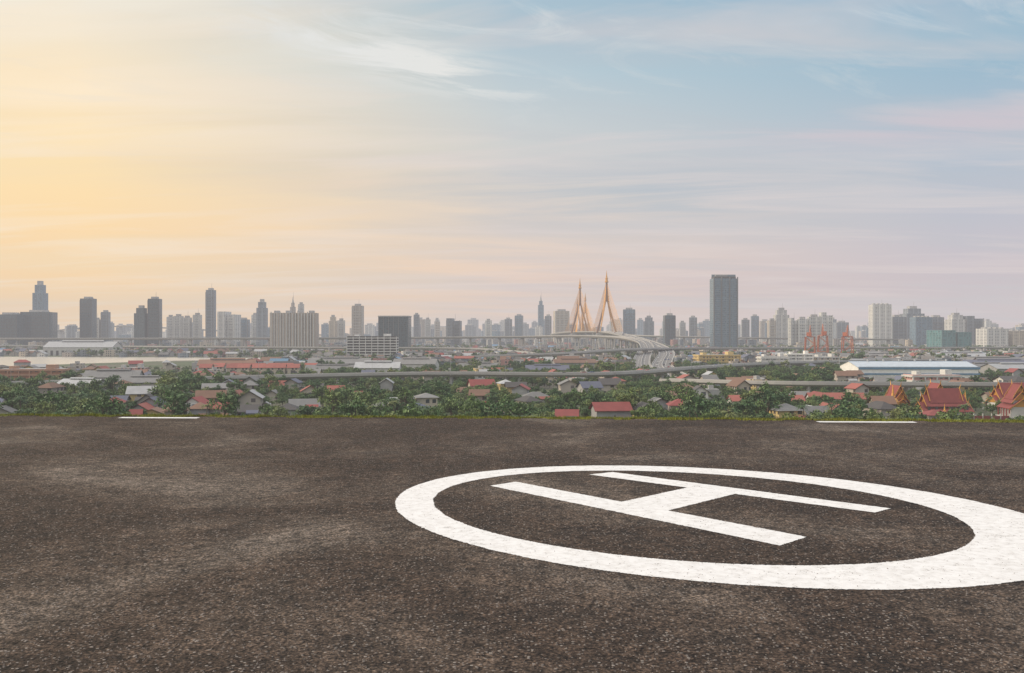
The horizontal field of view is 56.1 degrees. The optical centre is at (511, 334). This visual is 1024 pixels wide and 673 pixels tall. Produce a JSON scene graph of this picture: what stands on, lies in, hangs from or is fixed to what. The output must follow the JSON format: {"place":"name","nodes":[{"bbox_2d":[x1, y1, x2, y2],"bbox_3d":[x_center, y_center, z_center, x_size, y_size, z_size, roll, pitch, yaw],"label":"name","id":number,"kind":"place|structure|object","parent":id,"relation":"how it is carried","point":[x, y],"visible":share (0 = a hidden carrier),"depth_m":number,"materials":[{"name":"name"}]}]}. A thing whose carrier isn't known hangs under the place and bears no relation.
{"place":"outdoors","nodes":[
{"label":"outdoors","id":0,"kind":"place"},
{"bbox_2d":[0,312,25,344],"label":"office tower","id":1,"kind":"structure","parent":0,"point":[12,324],"depth_m":2276.30,"materials":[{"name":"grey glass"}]},
{"bbox_2d":[0,364,70,380],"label":"building","id":2,"kind":"structure","parent":0,"point":[27,373],"depth_m":682.46,"materials":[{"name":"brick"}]},
{"bbox_2d":[20,310,57,344],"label":"office tower","id":3,"kind":"structure","parent":0,"point":[41,323],"depth_m":2322.34,"materials":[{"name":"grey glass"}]},
{"bbox_2d":[32,281,47,309],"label":"office tower","id":4,"kind":"structure","parent":0,"point":[40,298],"depth_m":2467.42,"materials":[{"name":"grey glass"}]},
{"bbox_2d":[37,382,66,394],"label":"house","id":5,"kind":"structure","parent":0,"point":[53,386],"depth_m":521.01,"materials":[{"name":"brown tile"}]},
{"bbox_2d":[57,377,107,390],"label":"warehouse","id":6,"kind":"structure","parent":0,"point":[74,380],"depth_m":558.00,"materials":[{"name":"concrete"}]},
{"bbox_2d":[43,340,122,355],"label":"warehouse","id":7,"kind":"structure","parent":0,"point":[54,348],"depth_m":1600.84,"materials":[{"name":"white paint"}]},
{"bbox_2d":[80,297,96,337],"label":"office tower","id":8,"kind":"structure","parent":0,"point":[88,317],"depth_m":2436.91,"materials":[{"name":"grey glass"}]},
{"bbox_2d":[101,310,110,341],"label":"apartment tower","id":9,"kind":"structure","parent":0,"point":[105,323],"depth_m":2591.54,"materials":[{"name":"concrete"}]},
{"bbox_2d":[82,369,143,378],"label":"warehouse","id":10,"kind":"structure","parent":0,"point":[101,373],"depth_m":635.62,"materials":[{"name":"metal"}]},
{"bbox_2d":[0,357,259,365],"bbox_3d":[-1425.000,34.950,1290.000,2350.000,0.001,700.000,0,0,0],"label":"river","id":11,"kind":"structure","parent":0,"point":[8,361],"depth_m":1347.03,"materials":[{"name":"beige liquid"}]},
{"bbox_2d":[134,305,146,345],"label":"apartment tower","id":12,"kind":"structure","parent":0,"point":[140,322],"depth_m":2238.85,"materials":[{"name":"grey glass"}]},
{"bbox_2d":[125,386,157,400],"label":"house","id":13,"kind":"structure","parent":0,"point":[132,392],"depth_m":471.39,"materials":[{"name":"metal"}]},
{"bbox_2d":[147,297,161,344],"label":"apartment tower","id":14,"kind":"structure","parent":0,"point":[154,317],"depth_m":2238.41,"materials":[{"name":"grey concrete"}]},
{"bbox_2d":[166,315,172,341],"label":"apartment tower","id":15,"kind":"structure","parent":0,"point":[169,326],"depth_m":2492.50,"materials":[{"name":"concrete"}]},
{"bbox_2d":[173,314,183,343],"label":"apartment tower","id":16,"kind":"structure","parent":0,"point":[177,325],"depth_m":2490.69,"materials":[{"name":"concrete"}]},
{"bbox_2d":[182,316,191,337],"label":"apartment tower","id":17,"kind":"structure","parent":0,"point":[186,326],"depth_m":2491.84,"materials":[{"name":"concrete"}]},
{"bbox_2d":[193,313,201,337],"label":"apartment tower","id":18,"kind":"structure","parent":0,"point":[197,325],"depth_m":2491.72,"materials":[{"name":"concrete"}]},
{"bbox_2d":[189,402,209,414],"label":"house","id":19,"kind":"structure","parent":0,"point":[195,409],"depth_m":382.40,"materials":[{"name":"concrete"}]},
{"bbox_2d":[205,288,215,337],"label":"apartment tower","id":20,"kind":"structure","parent":0,"point":[210,312],"depth_m":2391.19,"materials":[{"name":"concrete"}]},
{"bbox_2d":[195,390,226,401],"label":"house","id":21,"kind":"structure","parent":0,"point":[209,394],"depth_m":440.15,"materials":[{"name":"brown tile"}]},
{"bbox_2d":[217,312,240,342],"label":"apartment tower","id":22,"kind":"structure","parent":0,"point":[228,324],"depth_m":2483.47,"materials":[{"name":"concrete"}]},
{"bbox_2d":[241,318,249,340],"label":"apartment tower","id":23,"kind":"structure","parent":0,"point":[245,327],"depth_m":2587.49,"materials":[{"name":"grey concrete"}]},
{"bbox_2d":[234,404,262,415],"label":"house","id":24,"kind":"structure","parent":0,"point":[250,409],"depth_m":400.00,"materials":[{"name":"concrete"}]},
{"bbox_2d":[238,389,270,405],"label":"house","id":25,"kind":"structure","parent":0,"point":[252,396],"depth_m":438.00,"materials":[{"name":"concrete"}]},
{"bbox_2d":[256,299,267,345],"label":"apartment tower","id":26,"kind":"structure","parent":0,"point":[261,320],"depth_m":2439.17,"materials":[{"name":"concrete"}]},
{"bbox_2d":[288,398,320,411],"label":"house","id":27,"kind":"structure","parent":0,"point":[303,402],"depth_m":431.94,"materials":[{"name":"concrete"}]},
{"bbox_2d":[305,364,353,371],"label":"warehouse","id":28,"kind":"structure","parent":0,"point":[323,367],"depth_m":826.55,"materials":[{"name":"metal"}]},
{"bbox_2d":[329,315,336,342],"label":"apartment tower","id":29,"kind":"structure","parent":0,"point":[332,327],"depth_m":2441.15,"materials":[{"name":"concrete"}]},
{"bbox_2d":[337,318,344,342],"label":"apartment tower","id":30,"kind":"structure","parent":0,"point":[340,327],"depth_m":2492.54,"materials":[{"name":"concrete"}]},
{"bbox_2d":[352,304,363,335],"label":"apartment tower","id":31,"kind":"structure","parent":0,"point":[357,319],"depth_m":2388.57,"materials":[{"name":"concrete"}]},
{"bbox_2d":[346,334,398,357],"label":"parking building","id":32,"kind":"structure","parent":0,"point":[385,345],"depth_m":1214.82,"materials":[{"name":"concrete"}]},
{"bbox_2d":[354,361,401,371],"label":"warehouse","id":33,"kind":"structure","parent":0,"point":[385,366],"depth_m":784.27,"materials":[{"name":"white paint"}]},
{"bbox_2d":[378,316,411,350],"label":"glass office building","id":34,"kind":"structure","parent":0,"point":[399,327],"depth_m":1679.45,"materials":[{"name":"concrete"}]},
{"bbox_2d":[393,357,439,369],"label":"warehouse","id":35,"kind":"structure","parent":0,"point":[414,362],"depth_m":894.74,"materials":[{"name":"white paint"}]},
{"bbox_2d":[414,393,438,406],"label":"house","id":36,"kind":"structure","parent":0,"point":[428,399],"depth_m":434.46,"materials":[{"name":"paint"}]},
{"bbox_2d":[446,315,461,346],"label":"apartment tower","id":37,"kind":"structure","parent":0,"point":[453,328],"depth_m":2288.05,"materials":[{"name":"concrete"}]},
{"bbox_2d":[468,389,489,402],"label":"house","id":38,"kind":"structure","parent":0,"point":[479,394],"depth_m":454.09,"materials":[{"name":"brown tile"}]},
{"bbox_2d":[466,379,495,386],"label":"house","id":39,"kind":"structure","parent":0,"point":[476,382],"depth_m":550.76,"materials":[{"name":"red tile"}]},
{"bbox_2d":[0,336,996,417],"bbox_3d":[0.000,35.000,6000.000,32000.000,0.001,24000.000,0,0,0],"label":"ground","id":40,"kind":"structure","parent":0,"point":[159,364],"depth_m":1053.36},
{"bbox_2d":[119,375,162,383],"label":"warehouse","id":41,"kind":"structure","parent":40,"relation":"on","point":[137,379],"depth_m":585.56,"materials":[{"name":"concrete"}]},
{"bbox_2d":[196,358,257,372],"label":"warehouse","id":42,"kind":"structure","parent":40,"relation":"on","point":[222,360],"depth_m":876.72,"materials":[{"name":"white paint"}]},
{"bbox_2d":[0,345,534,353],"bbox_3d":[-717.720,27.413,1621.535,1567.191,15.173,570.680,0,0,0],"label":"elevated expressway","id":43,"kind":"structure","parent":40,"relation":"on","point":[309,348],"depth_m":1579.89,"materials":[{"name":"concrete"}]},
{"bbox_2d":[270,311,318,350],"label":"apartment block","id":44,"kind":"structure","parent":40,"relation":"on","point":[291,329],"depth_m":1812.60,"materials":[{"name":"concrete"}]},
{"bbox_2d":[0,335,653,368],"bbox_3d":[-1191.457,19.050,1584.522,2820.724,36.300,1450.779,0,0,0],"label":"elevated expressway","id":45,"kind":"structure","parent":40,"relation":"on","point":[640,357],"depth_m":1908.87,"materials":[{"name":"concrete"}]},
{"bbox_2d":[307,357,371,364],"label":"warehouse","id":46,"kind":"structure","parent":40,"relation":"on","point":[350,360],"depth_m":946.03,"materials":[{"name":"concrete"}]},
{"bbox_2d":[0,358,1022,385],"bbox_3d":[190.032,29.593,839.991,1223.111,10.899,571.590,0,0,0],"label":"flyover","id":47,"kind":"object","parent":40,"relation":"on","point":[656,372],"visible":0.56,"depth_m":619.71,"materials":[{"name":"concrete"}]},
{"bbox_2d":[0,357,1023,420],"bbox_3d":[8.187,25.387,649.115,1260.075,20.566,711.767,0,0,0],"label":"woodland trees","id":48,"kind":"object","parent":40,"relation":"on","point":[88,397],"visible":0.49,"depth_m":435.09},
{"bbox_2d":[0,337,1023,366],"bbox_3d":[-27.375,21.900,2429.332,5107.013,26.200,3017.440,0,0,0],"label":"distant lowrise district","id":49,"kind":"object","parent":40,"relation":"on","point":[548,345],"visible":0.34,"depth_m":1514.10,"materials":[{"name":"metal"}]},
{"bbox_2d":[0,415,1023,672],"bbox_3d":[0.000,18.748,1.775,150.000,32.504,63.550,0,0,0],"label":"helipad","id":50,"kind":"object","parent":40,"relation":"on","point":[736,473],"visible":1,"depth_m":11.39,"materials":[{"name":"asphalt"}]},
{"bbox_2d":[0,441,1023,672],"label":"loose grit","id":51,"kind":"object","parent":50,"relation":"on","point":[498,582],"visible":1,"depth_m":8.97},
{"bbox_2d":[3,341,1023,361],"bbox_3d":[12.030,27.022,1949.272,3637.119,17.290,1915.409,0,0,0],"label":"distant trees","id":52,"kind":"object","parent":40,"relation":"on","point":[861,354],"visible":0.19,"depth_m":1439.97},
{"bbox_2d":[58,317,1023,341],"bbox_3d":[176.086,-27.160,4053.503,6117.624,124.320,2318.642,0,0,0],"label":"distant city skyline","id":53,"kind":"structure","parent":40,"relation":"on","point":[472,328],"depth_m":3739.40,"materials":[{"name":"concrete"}]},
{"bbox_2d":[565,282,595,347],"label":"bridge tower","id":54,"kind":"structure","parent":40,"relation":"on","point":[576,315],"depth_m":2148.25,"materials":[{"name":"metal"}]},
{"bbox_2d":[593,271,622,348],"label":"bridge tower","id":55,"kind":"structure","parent":40,"relation":"on","point":[606,298],"depth_m":1897.97,"materials":[{"name":"metal"}]},
{"bbox_2d":[693,352,740,363],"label":"office block","id":56,"kind":"structure","parent":40,"relation":"on","point":[726,357],"depth_m":1000.46,"materials":[{"name":"concrete"}]},
{"bbox_2d":[449,347,1023,358],"bbox_3d":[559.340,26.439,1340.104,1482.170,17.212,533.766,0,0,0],"label":"elevated expressway","id":57,"kind":"structure","parent":40,"relation":"on","point":[630,350],"depth_m":1383.99,"materials":[{"name":"concrete"}]},
{"bbox_2d":[581,333,907,346],"bbox_3d":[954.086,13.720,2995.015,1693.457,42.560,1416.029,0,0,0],"label":"second bridge road","id":58,"kind":"structure","parent":40,"relation":"on","point":[684,337],"depth_m":2303.12,"materials":[{"name":"concrete"}]},
{"bbox_2d":[756,353,789,369],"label":"apartment block","id":59,"kind":"structure","parent":40,"relation":"on","point":[765,358],"depth_m":921.00,"materials":[{"name":"concrete"}]},
{"bbox_2d":[784,351,813,364],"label":"apartment block","id":60,"kind":"structure","parent":40,"relation":"on","point":[805,356],"depth_m":940.73,"materials":[{"name":"concrete"}]},
{"bbox_2d":[813,353,839,365],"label":"apartment block","id":61,"kind":"structure","parent":40,"relation":"on","point":[830,356],"depth_m":951.26,"materials":[{"name":"concrete"}]},
{"bbox_2d":[659,378,997,396],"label":"railway viaduct","id":62,"kind":"object","parent":40,"relation":"on","point":[907,386],"visible":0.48,"depth_m":534.86,"materials":[{"name":"concrete"}]},
{"bbox_2d":[804,392,865,400],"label":"red roof hall","id":63,"kind":"structure","parent":40,"relation":"on","point":[836,396],"depth_m":468.30,"materials":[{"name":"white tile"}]},
{"bbox_2d":[885,381,910,411],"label":"temple hall","id":64,"kind":"structure","parent":40,"relation":"on","point":[900,394],"depth_m":430.99,"materials":[{"name":"red tile"}]},
{"bbox_2d":[915,385,975,415],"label":"temple hall","id":65,"kind":"structure","parent":40,"relation":"on","point":[935,398],"depth_m":412.70,"materials":[{"name":"red tile"}]},
{"bbox_2d":[945,313,965,331],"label":"condominium tower","id":66,"kind":"structure","parent":40,"relation":"on","point":[957,321],"depth_m":2285.15,"materials":[{"name":"concrete"}]},
{"bbox_2d":[963,316,983,343],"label":"condominium tower","id":67,"kind":"structure","parent":40,"relation":"on","point":[973,324],"depth_m":2282.66,"materials":[{"name":"concrete"}]},
{"bbox_2d":[976,327,1007,346],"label":"apartment block","id":68,"kind":"structure","parent":40,"relation":"on","point":[992,336],"depth_m":2079.38,"materials":[{"name":"concrete"}]},
{"bbox_2d":[983,380,1023,410],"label":"temple hall","id":69,"kind":"structure","parent":40,"relation":"on","point":[999,392],"depth_m":443.78,"materials":[{"name":"red tile"}]},
{"bbox_2d":[995,379,1023,417],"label":"temple hall","id":70,"kind":"structure","parent":40,"relation":"on","point":[1012,403],"depth_m":398.24,"materials":[{"name":"red paint"}]},
{"bbox_2d":[1008,330,1023,345],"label":"apartment block","id":71,"kind":"structure","parent":40,"relation":"on","point":[1016,337],"depth_m":2078.32,"materials":[{"name":"concrete"}]},
{"bbox_2d":[504,318,511,341],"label":"apartment tower","id":72,"kind":"structure","parent":0,"point":[507,326],"depth_m":3089.81,"materials":[{"name":"concrete"}]},
{"bbox_2d":[0,412,1023,422],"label":"edge grass","id":73,"kind":"structure","parent":0,"point":[559,417],"depth_m":28.67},
{"bbox_2d":[0,0,1023,335],"label":"sky","id":74,"kind":"structure","parent":0,"point":[482,160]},
{"bbox_2d":[515,314,522,338],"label":"apartment tower","id":75,"kind":"structure","parent":0,"point":[518,324],"depth_m":3188.00,"materials":[{"name":"grey concrete"}]},
{"bbox_2d":[525,364,569,371],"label":"warehouse","id":76,"kind":"structure","parent":0,"point":[549,366],"depth_m":816.66,"materials":[{"name":"white paint"}]},
{"bbox_2d":[553,309,569,341],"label":"apartment tower","id":77,"kind":"structure","parent":0,"point":[561,317],"depth_m":2781.92,"materials":[{"name":"concrete"}]},
{"bbox_2d":[555,409,578,416],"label":"house","id":78,"kind":"structure","parent":0,"point":[567,412],"depth_m":372.91,"materials":[{"name":"red tile"}]},
{"bbox_2d":[557,379,576,393],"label":"house","id":79,"kind":"structure","parent":0,"point":[566,385],"depth_m":549.22,"materials":[{"name":"paint"}]},
{"bbox_2d":[552,358,596,367],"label":"warehouse","id":80,"kind":"structure","parent":0,"point":[577,361],"depth_m":923.32,"materials":[{"name":"concrete"}]},
{"bbox_2d":[575,381,603,397],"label":"house","id":81,"kind":"structure","parent":0,"point":[582,385],"depth_m":522.28,"materials":[{"name":"concrete"}]},
{"bbox_2d":[597,378,621,392],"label":"house","id":82,"kind":"structure","parent":0,"point":[608,384],"depth_m":556.66,"materials":[{"name":"grey metal"}]},
{"bbox_2d":[589,402,632,417],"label":"house","id":83,"kind":"structure","parent":0,"point":[612,409],"depth_m":376.40,"materials":[{"name":"concrete"}]},
{"bbox_2d":[550,331,685,376],"bbox_3d":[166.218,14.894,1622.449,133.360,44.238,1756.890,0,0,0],"label":"bridge approach road","id":84,"kind":"structure","parent":0,"point":[665,354],"depth_m":1650.31,"materials":[{"name":"concrete"}]},
{"bbox_2d":[623,308,634,342],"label":"apartment tower","id":85,"kind":"structure","parent":0,"point":[628,320],"depth_m":2685.04,"materials":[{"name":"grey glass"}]},
{"bbox_2d":[643,316,653,339],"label":"apartment tower","id":86,"kind":"structure","parent":0,"point":[648,325],"depth_m":2687.49,"materials":[{"name":"concrete"}]},
{"bbox_2d":[663,313,675,344],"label":"office tower","id":87,"kind":"structure","parent":0,"point":[669,326],"depth_m":2289.08,"materials":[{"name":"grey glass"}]},
{"bbox_2d":[689,316,696,344],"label":"apartment tower","id":88,"kind":"structure","parent":0,"point":[692,325],"depth_m":2691.00,"materials":[{"name":"concrete"}]},
{"bbox_2d":[710,275,737,346],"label":"residential skyscraper","id":89,"kind":"structure","parent":0,"point":[723,310],"depth_m":1884.89,"materials":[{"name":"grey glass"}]},
{"bbox_2d":[725,379,752,392],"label":"house","id":90,"kind":"structure","parent":0,"point":[739,384],"depth_m":536.25,"materials":[{"name":"brown tile"}]},
{"bbox_2d":[741,318,749,339],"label":"apartment tower","id":91,"kind":"structure","parent":0,"point":[745,327],"depth_m":2890.47,"materials":[{"name":"concrete"}]},
{"bbox_2d":[751,314,758,341],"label":"apartment tower","id":92,"kind":"structure","parent":0,"point":[754,325],"depth_m":2990.01,"materials":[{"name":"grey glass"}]},
{"bbox_2d":[767,318,776,345],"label":"apartment tower","id":93,"kind":"structure","parent":0,"point":[771,327],"depth_m":2392.26,"materials":[{"name":"concrete"}]},
{"bbox_2d":[773,303,788,344],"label":"apartment tower","id":94,"kind":"structure","parent":0,"point":[781,316],"depth_m":2484.69,"materials":[{"name":"concrete"}]},
{"bbox_2d":[769,403,805,418],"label":"house","id":95,"kind":"structure","parent":0,"point":[780,411],"depth_m":373.26,"materials":[{"name":"grey tile"}]},
{"bbox_2d":[788,318,797,346],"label":"condominium tower","id":96,"kind":"structure","parent":0,"point":[792,332],"depth_m":2143.65,"materials":[{"name":"concrete"}]},
{"bbox_2d":[796,317,807,345],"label":"condominium tower","id":97,"kind":"structure","parent":0,"point":[802,326],"depth_m":2140.47,"materials":[{"name":"concrete"}]},
{"bbox_2d":[807,314,820,346],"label":"condominium tower","id":98,"kind":"structure","parent":0,"point":[814,321],"depth_m":2138.81,"materials":[{"name":"concrete"}]},
{"bbox_2d":[819,312,832,346],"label":"condominium tower","id":99,"kind":"structure","parent":0,"point":[826,321],"depth_m":2138.98,"materials":[{"name":"concrete"}]},
{"bbox_2d":[833,321,848,337],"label":"apartment tower","id":100,"kind":"structure","parent":0,"point":[839,328],"depth_m":2884.23,"materials":[{"name":"concrete"}]},
{"bbox_2d":[833,371,857,380],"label":"house","id":101,"kind":"structure","parent":0,"point":[845,375],"depth_m":681.61,"materials":[{"name":"metal"}]},
{"bbox_2d":[844,383,871,394],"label":"house","id":102,"kind":"structure","parent":0,"point":[857,388],"depth_m":512.56,"materials":[{"name":"red tile"}]},
{"bbox_2d":[868,303,891,345],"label":"condominium tower","id":103,"kind":"structure","parent":0,"point":[879,320],"depth_m":2330.84,"materials":[{"name":"concrete"}]},
{"bbox_2d":[862,401,899,418],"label":"house","id":104,"kind":"structure","parent":0,"point":[883,407],"depth_m":382.41,"materials":[{"name":"metal"}]},
{"bbox_2d":[866,396,897,405],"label":"house","id":105,"kind":"structure","parent":0,"point":[891,400],"depth_m":416.36,"materials":[{"name":"brown tile"}]},
{"bbox_2d":[892,315,906,344],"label":"condominium tower","id":106,"kind":"structure","parent":0,"point":[899,326],"depth_m":2384.90,"materials":[{"name":"concrete"}]},
{"bbox_2d":[839,359,979,379],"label":"blue roof warehouse","id":107,"kind":"structure","parent":0,"point":[883,367],"depth_m":714.20,"materials":[{"name":"white paint"}]},
{"bbox_2d":[899,306,924,338],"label":"condominium tower","id":108,"kind":"structure","parent":0,"point":[910,311],"depth_m":2484.84,"materials":[{"name":"concrete"}]},
{"bbox_2d":[910,316,931,346],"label":"condominium tower","id":109,"kind":"structure","parent":0,"point":[920,326],"depth_m":2183.08,"materials":[{"name":"grey glass"}]},
{"bbox_2d":[901,369,961,381],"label":"apartment block","id":110,"kind":"structure","parent":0,"point":[945,375],"depth_m":597.98,"materials":[{"name":"concrete"}]},
{"bbox_2d":[931,315,943,329],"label":"condominium tower","id":111,"kind":"structure","parent":0,"point":[937,322],"depth_m":2386.71,"materials":[{"name":"concrete"}]},
{"bbox_2d":[926,324,971,349],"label":"office building","id":112,"kind":"structure","parent":0,"point":[944,338],"depth_m":1729.25,"materials":[{"name":"teal glass"}]},
{"bbox_2d":[959,359,1023,362],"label":"warehouse","id":113,"kind":"structure","parent":0,"point":[996,360],"depth_m":926.54,"materials":[{"name":"concrete"}]},
{"bbox_2d":[979,362,1023,375],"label":"warehouse","id":114,"kind":"structure","parent":0,"point":[1003,366],"depth_m":794.50,"materials":[{"name":"concrete"}]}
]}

